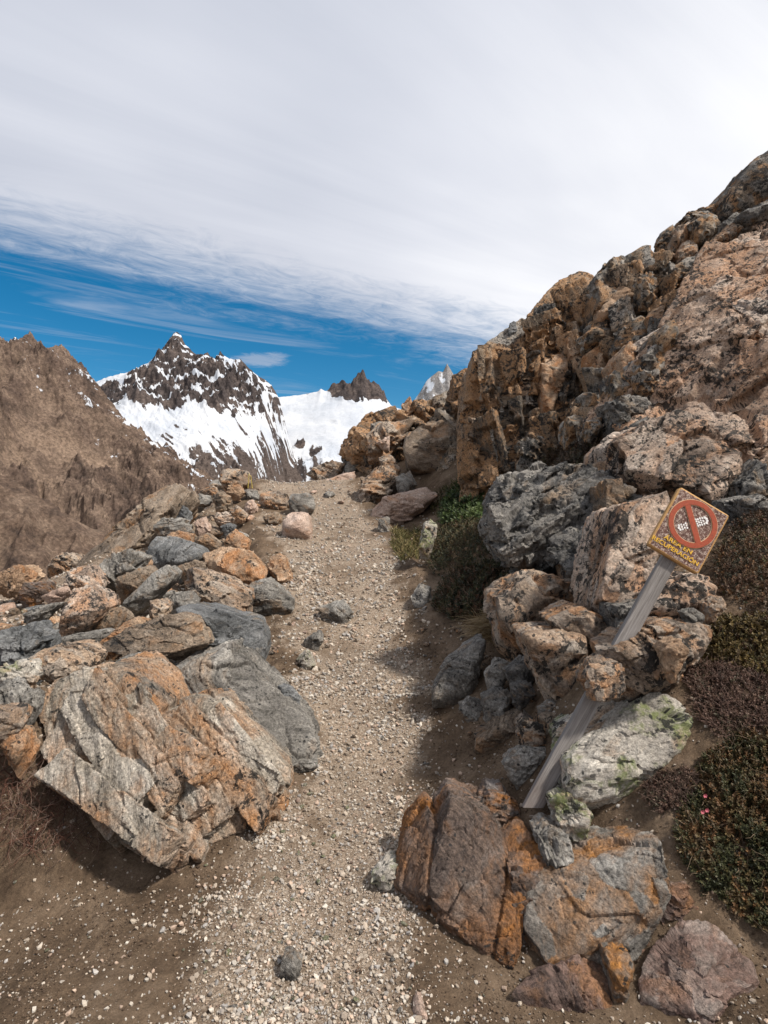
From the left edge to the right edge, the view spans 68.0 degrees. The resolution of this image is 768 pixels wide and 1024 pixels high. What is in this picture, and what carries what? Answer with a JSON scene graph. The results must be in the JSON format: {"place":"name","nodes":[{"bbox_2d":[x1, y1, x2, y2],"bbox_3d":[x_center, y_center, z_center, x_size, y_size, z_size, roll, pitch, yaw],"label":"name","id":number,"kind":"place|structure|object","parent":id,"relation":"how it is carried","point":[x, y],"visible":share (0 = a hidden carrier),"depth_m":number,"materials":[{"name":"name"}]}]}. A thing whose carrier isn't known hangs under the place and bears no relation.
{"place":"outdoors","nodes":[
{"label":"outdoors","id":0,"kind":"place"},
{"bbox_2d":[0,475,106,581],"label":"hill","id":1,"kind":"structure","parent":0,"point":[42,533],"depth_m":399.27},
{"bbox_2d":[0,331,225,533],"bbox_3d":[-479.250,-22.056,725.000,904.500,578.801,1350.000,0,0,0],"label":"ridge","id":2,"kind":"structure","parent":0,"point":[75,444],"depth_m":795.96,"materials":[{"name":"stone"}]},
{"bbox_2d":[96,332,302,482],"bbox_3d":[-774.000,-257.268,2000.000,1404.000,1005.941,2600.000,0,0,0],"label":"snow peak","id":3,"kind":"structure","parent":0,"point":[213,417],"depth_m":2048.97,"materials":[{"name":"snow"}]},
{"bbox_2d":[278,370,398,481],"bbox_3d":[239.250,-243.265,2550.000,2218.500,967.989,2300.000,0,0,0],"label":"snowfield ridge","id":4,"kind":"structure","parent":0,"point":[320,423],"depth_m":2688.49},
{"bbox_2d":[0,446,767,1023],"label":"ground","id":5,"kind":"structure","parent":0,"point":[124,990],"depth_m":2.40,"materials":[{"name":"gravel"}]},
{"bbox_2d":[0,676,30,703],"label":"rock","id":6,"kind":"object","parent":5,"relation":"on","point":[13,690],"visible":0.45,"depth_m":2.74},
{"bbox_2d":[0,724,40,779],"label":"rock","id":7,"kind":"object","parent":5,"relation":"on","point":[21,745],"visible":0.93,"depth_m":2.59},
{"bbox_2d":[0,702,32,749],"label":"rock","id":8,"kind":"object","parent":7,"relation":"on","point":[14,718],"visible":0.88,"depth_m":2.60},
{"bbox_2d":[0,658,43,688],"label":"boulder","id":9,"kind":"object","parent":5,"relation":"on","point":[30,671],"visible":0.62,"depth_m":2.96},
{"bbox_2d":[0,564,45,598],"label":"boulder","id":10,"kind":"object","parent":5,"relation":"on","point":[13,578],"visible":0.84,"depth_m":5.46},
{"bbox_2d":[0,620,61,684],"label":"boulder","id":11,"kind":"object","parent":5,"relation":"on","point":[28,640],"visible":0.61,"depth_m":3.62,"materials":[{"name":"grey stone"}]},
{"bbox_2d":[20,688,44,724],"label":"rock","id":12,"kind":"object","parent":5,"relation":"on","point":[34,698],"visible":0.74,"depth_m":2.74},
{"bbox_2d":[19,581,56,607],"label":"rock","id":13,"kind":"object","parent":5,"relation":"on","point":[31,594],"visible":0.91,"depth_m":5.26,"materials":[{"name":"stone"}]},
{"bbox_2d":[22,602,64,624],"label":"rock","id":14,"kind":"object","parent":5,"relation":"on","point":[44,612],"visible":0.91,"depth_m":4.51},
{"bbox_2d":[0,719,111,881],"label":"dry shrub","id":15,"kind":"object","parent":5,"relation":"on","point":[12,813],"visible":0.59,"depth_m":2.56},
{"bbox_2d":[46,552,84,578],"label":"rock","id":16,"kind":"object","parent":5,"relation":"on","point":[61,563],"visible":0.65,"depth_m":9.51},
{"bbox_2d":[28,639,107,684],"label":"boulder","id":17,"kind":"object","parent":5,"relation":"on","point":[62,659],"visible":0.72,"depth_m":3.30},
{"bbox_2d":[63,564,109,597],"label":"boulder","id":18,"kind":"object","parent":5,"relation":"on","point":[79,577],"visible":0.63,"depth_m":5.37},
{"bbox_2d":[58,584,120,636],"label":"boulder","id":19,"kind":"object","parent":5,"relation":"on","point":[86,608],"visible":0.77,"depth_m":4.25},
{"bbox_2d":[92,606,133,629],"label":"stone","id":20,"kind":"object","parent":5,"relation":"on","point":[115,617],"visible":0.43,"depth_m":4.38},
{"bbox_2d":[99,548,152,592],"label":"rock","id":21,"kind":"object","parent":5,"relation":"on","point":[113,566],"visible":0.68,"depth_m":5.65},
{"bbox_2d":[115,565,158,598],"bbox_3d":[-2.351,0.682,5.443,0.349,0.341,0.350,0,0,0],"label":"rock slab","id":22,"kind":"object","parent":5,"relation":"on","point":[128,584],"visible":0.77,"depth_m":5.33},
{"bbox_2d":[75,483,199,567],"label":"boulder","id":23,"kind":"object","parent":5,"relation":"on","point":[133,529],"visible":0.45,"depth_m":8.78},
{"bbox_2d":[123,565,182,616],"bbox_3d":[-2.046,0.700,5.060,0.410,0.467,0.432,0,0,0],"label":"rock slab","id":24,"kind":"object","parent":5,"relation":"on","point":[159,583],"visible":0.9,"depth_m":4.92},
{"bbox_2d":[34,650,293,873],"bbox_3d":[-1.108,1.248,2.888,1.241,0.954,1.168,0,0,0],"label":"boulder","id":25,"kind":"object","parent":5,"relation":"on","point":[152,759],"visible":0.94,"depth_m":2.68,"materials":[{"name":"stone"}]},
{"bbox_2d":[153,517,194,536],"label":"rock","id":26,"kind":"object","parent":5,"relation":"on","point":[164,527],"visible":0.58,"depth_m":8.37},
{"bbox_2d":[146,536,209,568],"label":"boulder","id":27,"kind":"object","parent":5,"relation":"on","point":[170,551],"visible":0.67,"depth_m":6.56,"materials":[{"name":"grey stone"}]},
{"bbox_2d":[184,567,254,611],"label":"boulder","id":28,"kind":"object","parent":5,"relation":"on","point":[209,585],"visible":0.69,"depth_m":5.31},
{"bbox_2d":[176,602,270,658],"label":"boulder","id":29,"kind":"object","parent":5,"relation":"on","point":[223,622],"visible":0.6,"depth_m":4.21,"materials":[{"name":"grey stone"}]},
{"bbox_2d":[202,546,267,584],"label":"boulder","id":30,"kind":"object","parent":5,"relation":"on","point":[248,567],"visible":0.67,"depth_m":6.44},
{"bbox_2d":[219,468,250,491],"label":"boulder","id":31,"kind":"object","parent":5,"relation":"on","point":[228,476],"visible":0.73,"depth_m":12.61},
{"bbox_2d":[176,637,323,772],"bbox_3d":[-0.826,1.240,3.596,1.082,0.792,0.756,0,0,18],"label":"boulder","id":32,"kind":"object","parent":5,"relation":"on","point":[252,678],"visible":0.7,"depth_m":3.40,"materials":[{"name":"stone"}]},
{"bbox_2d":[103,611,214,659],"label":"boulder","id":33,"kind":"object","parent":32,"relation":"on","point":[181,635],"visible":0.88,"depth_m":3.70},
{"bbox_2d":[249,577,294,615],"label":"rock","id":34,"kind":"object","parent":5,"relation":"on","point":[273,596],"visible":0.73,"depth_m":5.80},
{"bbox_2d":[259,491,288,509],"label":"boulder","id":35,"kind":"object","parent":5,"relation":"on","point":[276,500],"visible":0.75,"depth_m":11.06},
{"bbox_2d":[267,553,292,582],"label":"rock","id":36,"kind":"object","parent":5,"relation":"on","point":[279,567],"visible":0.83,"depth_m":6.70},
{"bbox_2d":[280,946,302,980],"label":"stone","id":37,"kind":"object","parent":5,"relation":"on","point":[291,963],"visible":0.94,"depth_m":1.93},
{"bbox_2d":[282,512,312,539],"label":"boulder","id":38,"kind":"object","parent":5,"relation":"on","point":[297,525],"visible":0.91,"depth_m":8.95,"materials":[{"name":"stone"}]},
{"bbox_2d":[306,460,344,479],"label":"rock","id":39,"kind":"object","parent":5,"relation":"on","point":[327,469],"visible":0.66,"depth_m":15.58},
{"bbox_2d":[317,599,353,623],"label":"rock","id":40,"kind":"object","parent":5,"relation":"on","point":[337,611],"visible":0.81,"depth_m":5.75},
{"bbox_2d":[358,465,397,503],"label":"boulder","id":41,"kind":"object","parent":5,"relation":"on","point":[378,483],"visible":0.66,"depth_m":11.77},
{"bbox_2d":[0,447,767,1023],"bbox_3d":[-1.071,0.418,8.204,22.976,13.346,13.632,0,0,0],"label":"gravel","id":42,"kind":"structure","parent":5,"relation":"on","point":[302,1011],"depth_m":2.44,"materials":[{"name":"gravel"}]},
{"bbox_2d":[370,849,397,892],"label":"rock","id":43,"kind":"object","parent":5,"relation":"on","point":[383,874],"visible":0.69,"depth_m":2.34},
{"bbox_2d":[387,524,420,561],"bbox_3d":[0.403,0.426,8.735,0.768,0.506,2.527,0,0,0],"label":"grass tuft","id":44,"kind":"object","parent":5,"relation":"on","point":[402,539],"visible":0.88,"depth_m":8.64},
{"bbox_2d":[371,487,437,524],"bbox_3d":[0.321,-0.043,10.850,1.379,0.850,0.933,0,0,0],"label":"rock slab","id":45,"kind":"object","parent":5,"relation":"on","point":[401,508],"visible":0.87,"depth_m":10.48,"materials":[{"name":"stone"}]},
{"bbox_2d":[419,519,437,559],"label":"rock","id":46,"kind":"object","parent":5,"relation":"on","point":[428,535],"visible":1,"depth_m":7.05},
{"bbox_2d":[403,420,456,475],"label":"boulder","id":47,"kind":"object","parent":5,"relation":"on","point":[424,448],"visible":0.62,"depth_m":12.35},
{"bbox_2d":[421,516,492,576],"bbox_3d":[0.925,0.381,7.079,0.937,0.825,3.473,0,0,0],"label":"heath shrub","id":48,"kind":"object","parent":5,"relation":"on","point":[453,536],"visible":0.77,"depth_m":6.75,"materials":[{"name":"green plant"}]},
{"bbox_2d":[431,633,485,708],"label":"rock","id":49,"kind":"object","parent":5,"relation":"on","point":[455,681],"visible":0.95,"depth_m":3.79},
{"bbox_2d":[393,778,525,969],"bbox_3d":[0.300,1.458,2.306,0.524,0.534,0.730,0,0,0],"label":"rock outcrop","id":50,"kind":"object","parent":5,"relation":"on","point":[451,868],"visible":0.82,"depth_m":2.21,"materials":[{"name":"stone"}]},
{"bbox_2d":[436,480,484,527],"bbox_3d":[1.313,-0.236,9.440,0.937,1.143,2.272,0,0,0],"label":"heath shrub","id":51,"kind":"object","parent":5,"relation":"on","point":[450,505],"visible":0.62,"depth_m":9.14,"materials":[{"name":"green plant"}]},
{"bbox_2d":[428,556,509,619],"bbox_3d":[0.796,0.639,5.292,0.652,0.676,1.585,0,0,-22],"label":"heath shrub","id":52,"kind":"object","parent":5,"relation":"on","point":[457,587],"visible":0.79,"depth_m":5.24,"materials":[{"name":"green plant"}]},
{"bbox_2d":[458,695,482,722],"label":"rock","id":53,"kind":"object","parent":5,"relation":"on","point":[470,708],"visible":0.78,"depth_m":3.53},
{"bbox_2d":[449,604,492,642],"bbox_3d":[0.763,0.881,4.439,0.472,0.304,0.791,0,0,-9],"label":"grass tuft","id":54,"kind":"object","parent":5,"relation":"on","point":[482,625],"visible":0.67,"depth_m":4.52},
{"bbox_2d":[480,686,511,722],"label":"rock","id":55,"kind":"object","parent":5,"relation":"on","point":[496,701],"visible":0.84,"depth_m":3.35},
{"bbox_2d":[484,657,509,688],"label":"rock","id":56,"kind":"object","parent":5,"relation":"on","point":[494,674],"visible":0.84,"depth_m":3.51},
{"bbox_2d":[474,708,522,753],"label":"rock","id":57,"kind":"object","parent":5,"relation":"on","point":[493,732],"visible":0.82,"depth_m":3.20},
{"bbox_2d":[509,680,535,709],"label":"rock","id":58,"kind":"object","parent":57,"relation":"on","point":[522,693],"visible":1,"depth_m":3.19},
{"bbox_2d":[477,778,520,826],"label":"rock","id":59,"kind":"object","parent":5,"relation":"on","point":[500,802],"visible":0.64,"depth_m":2.46,"materials":[{"name":"stone"}]},
{"bbox_2d":[502,654,534,685],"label":"rock","id":60,"kind":"object","parent":5,"relation":"on","point":[515,669],"visible":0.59,"depth_m":3.39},
{"bbox_2d":[500,816,546,948],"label":"rock","id":61,"kind":"object","parent":5,"relation":"on","point":[526,864],"visible":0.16,"depth_m":2.17,"materials":[{"name":"stone"}]},
{"bbox_2d":[501,745,545,789],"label":"rock","id":62,"kind":"object","parent":5,"relation":"on","point":[521,763],"visible":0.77,"depth_m":2.64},
{"bbox_2d":[483,569,573,661],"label":"boulder","id":63,"kind":"object","parent":5,"relation":"on","point":[524,595],"visible":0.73,"depth_m":3.65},
{"bbox_2d":[515,709,546,746],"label":"rock","id":64,"kind":"object","parent":5,"relation":"on","point":[529,731],"visible":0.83,"depth_m":2.74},
{"bbox_2d":[514,429,560,471],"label":"boulder","id":65,"kind":"object","parent":5,"relation":"on","point":[531,447],"visible":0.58,"depth_m":8.64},
{"bbox_2d":[511,621,588,701],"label":"boulder","id":66,"kind":"object","parent":5,"relation":"on","point":[554,657],"visible":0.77,"depth_m":2.90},
{"bbox_2d":[529,812,573,868],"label":"rock","id":67,"kind":"object","parent":5,"relation":"on","point":[552,840],"visible":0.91,"depth_m":2.17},
{"bbox_2d":[477,461,642,574],"bbox_3d":[1.365,0.054,5.148,1.216,1.169,2.840,0,0,0],"label":"rock outcrop","id":68,"kind":"object","parent":5,"relation":"on","point":[536,515],"visible":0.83,"depth_m":4.36,"materials":[{"name":"stone"}]},
{"bbox_2d":[511,954,612,1013],"bbox_3d":[0.584,1.601,1.883,0.376,0.214,0.172,0,0,0],"label":"rock slab","id":69,"kind":"object","parent":5,"relation":"on","point":[577,983],"visible":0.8,"depth_m":1.83,"materials":[{"name":"brown stone"}]},
{"bbox_2d":[545,783,593,841],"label":"rock","id":70,"kind":"object","parent":5,"relation":"on","point":[571,816],"visible":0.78,"depth_m":2.23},
{"bbox_2d":[539,434,602,465],"bbox_3d":[2.564,-0.712,7.189,1.095,0.790,2.687,0,0,7],"label":"heath shrub","id":71,"kind":"object","parent":5,"relation":"on","point":[572,455],"visible":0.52,"depth_m":6.51,"materials":[{"name":"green plant"}]},
{"bbox_2d":[539,599,606,654],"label":"boulder","id":72,"kind":"object","parent":5,"relation":"on","point":[587,623],"visible":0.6,"depth_m":2.99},
{"bbox_2d":[523,825,670,964],"bbox_3d":[0.753,1.458,2.266,0.533,0.520,0.702,0,0,0],"label":"boulder","id":73,"kind":"object","parent":5,"relation":"on","point":[609,884],"visible":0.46,"depth_m":2.01,"materials":[{"name":"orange stone"}]},
{"bbox_2d":[589,478,626,510],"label":"rock","id":74,"kind":"object","parent":5,"relation":"on","point":[606,493],"visible":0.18,"depth_m":4.01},
{"bbox_2d":[598,941,634,1002],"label":"rock","id":75,"kind":"object","parent":5,"relation":"on","point":[616,961],"visible":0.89,"depth_m":1.84,"materials":[{"name":"orange stone"}]},
{"bbox_2d":[580,245,654,332],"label":"boulder","id":76,"kind":"object","parent":5,"relation":"on","point":[601,287],"visible":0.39,"depth_m":9.13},
{"bbox_2d":[599,598,635,627],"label":"boulder","id":77,"kind":"object","parent":5,"relation":"on","point":[613,614],"visible":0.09,"depth_m":2.89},
{"bbox_2d":[569,491,669,613],"bbox_3d":[1.353,0.279,3.338,0.440,0.794,0.760,0,0,0],"label":"boulder","id":78,"kind":"object","parent":5,"relation":"on","point":[616,557],"visible":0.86,"depth_m":3.08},
{"bbox_2d":[548,692,693,809],"bbox_3d":[1.036,1.027,2.533,0.612,0.501,0.613,0,0,0],"label":"boulder","id":79,"kind":"object","parent":5,"relation":"on","point":[615,752],"visible":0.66,"depth_m":2.32,"materials":[{"name":"stone"}]},
{"bbox_2d":[522,488,728,807],"bbox_3d":[1.026,0.601,2.472,0.250,1.554,0.065,32,-8,5],"label":"warning sign","id":80,"kind":"object","parent":5,"relation":"on","point":[687,530],"visible":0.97,"depth_m":2.52,"materials":[{"name":"grey wood"}]},
{"bbox_2d":[619,416,647,431],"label":"rock","id":81,"kind":"object","parent":5,"relation":"on","point":[635,424],"visible":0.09,"depth_m":5.65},
{"bbox_2d":[595,394,650,437],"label":"boulder","id":82,"kind":"object","parent":81,"relation":"on","point":[619,411],"visible":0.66,"depth_m":5.80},
{"bbox_2d":[598,370,631,401],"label":"boulder","id":83,"kind":"object","parent":82,"relation":"on","point":[614,384],"visible":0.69,"depth_m":6.08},
{"bbox_2d":[589,616,712,700],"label":"boulder","id":84,"kind":"object","parent":5,"relation":"on","point":[636,657],"visible":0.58,"depth_m":2.45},
{"bbox_2d":[575,653,625,701],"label":"rock","id":85,"kind":"object","parent":84,"relation":"on","point":[600,678],"visible":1,"depth_m":2.37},
{"bbox_2d":[653,636,688,683],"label":"stone","id":86,"kind":"object","parent":84,"relation":"on","point":[672,653],"visible":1,"depth_m":2.30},
{"bbox_2d":[583,409,742,504],"bbox_3d":[2.219,-0.339,4.693,0.879,0.901,1.277,0,0,0],"label":"boulder","id":87,"kind":"object","parent":5,"relation":"on","point":[672,452],"visible":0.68,"depth_m":4.25,"materials":[{"name":"stone"}]},
{"bbox_2d":[636,757,708,817],"bbox_3d":[1.123,1.066,2.191,0.297,0.213,0.184,0,0,0],"label":"heath shrub","id":88,"kind":"object","parent":5,"relation":"on","point":[670,790],"visible":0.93,"depth_m":2.19,"materials":[{"name":"brown plant"}]},
{"bbox_2d":[633,571,717,618],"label":"boulder","id":89,"kind":"object","parent":5,"relation":"on","point":[680,590],"visible":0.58,"depth_m":2.74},
{"bbox_2d":[661,881,698,924],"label":"rock","id":90,"kind":"object","parent":5,"relation":"on","point":[680,906],"visible":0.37,"depth_m":1.97,"materials":[{"name":"brown stone"}]},
{"bbox_2d":[637,919,758,1023],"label":"rock slab","id":91,"kind":"object","parent":5,"relation":"on","point":[702,972],"visible":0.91,"depth_m":1.82,"materials":[{"name":"brown stone"}]},
{"bbox_2d":[698,595,726,624],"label":"rock","id":92,"kind":"object","parent":5,"relation":"on","point":[711,608],"visible":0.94,"depth_m":2.63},
{"bbox_2d":[671,722,767,933],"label":"heath shrub","id":93,"kind":"object","parent":5,"relation":"on","point":[742,778],"visible":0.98,"depth_m":2.07,"materials":[{"name":"green plant"}]},
{"bbox_2d":[682,656,767,744],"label":"heath shrub","id":94,"kind":"object","parent":5,"relation":"on","point":[723,695],"visible":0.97,"depth_m":2.37,"materials":[{"name":"brown plant"}]},
{"bbox_2d":[702,610,767,673],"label":"heath shrub","id":95,"kind":"object","parent":5,"relation":"on","point":[731,621],"visible":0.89,"depth_m":2.54,"materials":[{"name":"green plant"}]},
{"bbox_2d":[708,504,767,610],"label":"heath shrub","id":96,"kind":"object","parent":5,"relation":"on","point":[760,534],"visible":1,"depth_m":2.96,"materials":[{"name":"brown plant"}]},
{"bbox_2d":[711,493,767,527],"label":"rock","id":97,"kind":"object","parent":5,"relation":"on","point":[733,507],"visible":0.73,"depth_m":3.67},
{"bbox_2d":[726,459,767,500],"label":"rock","id":98,"kind":"object","parent":5,"relation":"on","point":[751,478],"visible":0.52,"depth_m":3.97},
{"bbox_2d":[0,0,767,408],"label":"sky","id":99,"kind":"structure","parent":0,"point":[314,195],"materials":[{"name":"white"}]},
{"bbox_2d":[339,368,466,476],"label":"rock spur","id":100,"kind":"structure","parent":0,"point":[443,406],"depth_m":14.75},
{"bbox_2d":[366,417,415,465],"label":"boulder","id":101,"kind":"object","parent":100,"relation":"on","point":[397,431],"visible":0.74,"depth_m":14.38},
{"bbox_2d":[415,364,452,399],"bbox_3d":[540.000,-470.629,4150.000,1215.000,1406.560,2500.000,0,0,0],"label":"spire","id":102,"kind":"structure","parent":0,"point":[438,383],"depth_m":4452.50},
{"bbox_2d":[456,271,593,505],"bbox_3d":[2.757,-2.163,10.584,3.106,4.851,4.031,0,0,0],"label":"rock buttress","id":103,"kind":"object","parent":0,"point":[499,414],"visible":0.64,"depth_m":9.28,"materials":[{"name":"stone"}]},
{"bbox_2d":[538,353,567,412],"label":"rock","id":104,"kind":"object","parent":103,"relation":"attached to","point":[550,386],"visible":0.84,"depth_m":8.98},
{"bbox_2d":[575,326,613,355],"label":"boulder","id":105,"kind":"object","parent":103,"relation":"on","point":[587,341],"visible":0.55,"depth_m":8.69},
{"bbox_2d":[569,249,689,454],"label":"rock wall","id":106,"kind":"structure","parent":0,"point":[622,311],"depth_m":8.57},
{"bbox_2d":[557,414,583,449],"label":"rock","id":107,"kind":"object","parent":106,"relation":"on","point":[567,429],"visible":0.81,"depth_m":7.15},
{"bbox_2d":[608,316,646,355],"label":"boulder","id":108,"kind":"object","parent":106,"relation":"on","point":[633,330],"visible":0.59,"depth_m":8.26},
{"bbox_2d":[631,272,658,311],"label":"rock","id":109,"kind":"object","parent":106,"relation":"on","point":[644,288],"visible":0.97,"depth_m":8.38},
{"bbox_2d":[583,220,767,463],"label":"rock slope","id":110,"kind":"structure","parent":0,"point":[714,370],"depth_m":5.73,"materials":[{"name":"stone"}]},
{"bbox_2d":[576,416,601,444],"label":"rock","id":111,"kind":"object","parent":110,"relation":"on","point":[588,430],"visible":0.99,"depth_m":6.11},
{"bbox_2d":[601,341,636,378],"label":"boulder","id":112,"kind":"object","parent":110,"relation":"attached to","point":[625,355],"visible":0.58,"depth_m":6.91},
{"bbox_2d":[620,344,664,396],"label":"boulder","id":113,"kind":"object","parent":110,"relation":"attached to","point":[647,368],"visible":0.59,"depth_m":5.89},
{"bbox_2d":[638,319,678,352],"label":"boulder","id":114,"kind":"object","parent":110,"relation":"attached to","point":[664,337],"visible":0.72,"depth_m":5.88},
{"bbox_2d":[694,223,743,255],"bbox_3d":[5.187,-4.139,8.799,0.934,0.775,0.834,0,0,0],"label":"rock slab","id":115,"kind":"object","parent":110,"relation":"on","point":[729,232],"visible":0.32,"depth_m":8.47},
{"bbox_2d":[686,212,721,247],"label":"rock","id":116,"kind":"object","parent":115,"relation":"on","point":[702,229],"visible":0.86,"depth_m":8.83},
{"bbox_2d":[724,199,767,237],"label":"rock slab","id":117,"kind":"object","parent":115,"relation":"on","point":[748,218],"visible":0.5,"depth_m":8.32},
{"bbox_2d":[703,151,767,244],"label":"boulder","id":118,"kind":"object","parent":117,"relation":"on","point":[745,188],"visible":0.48,"depth_m":8.79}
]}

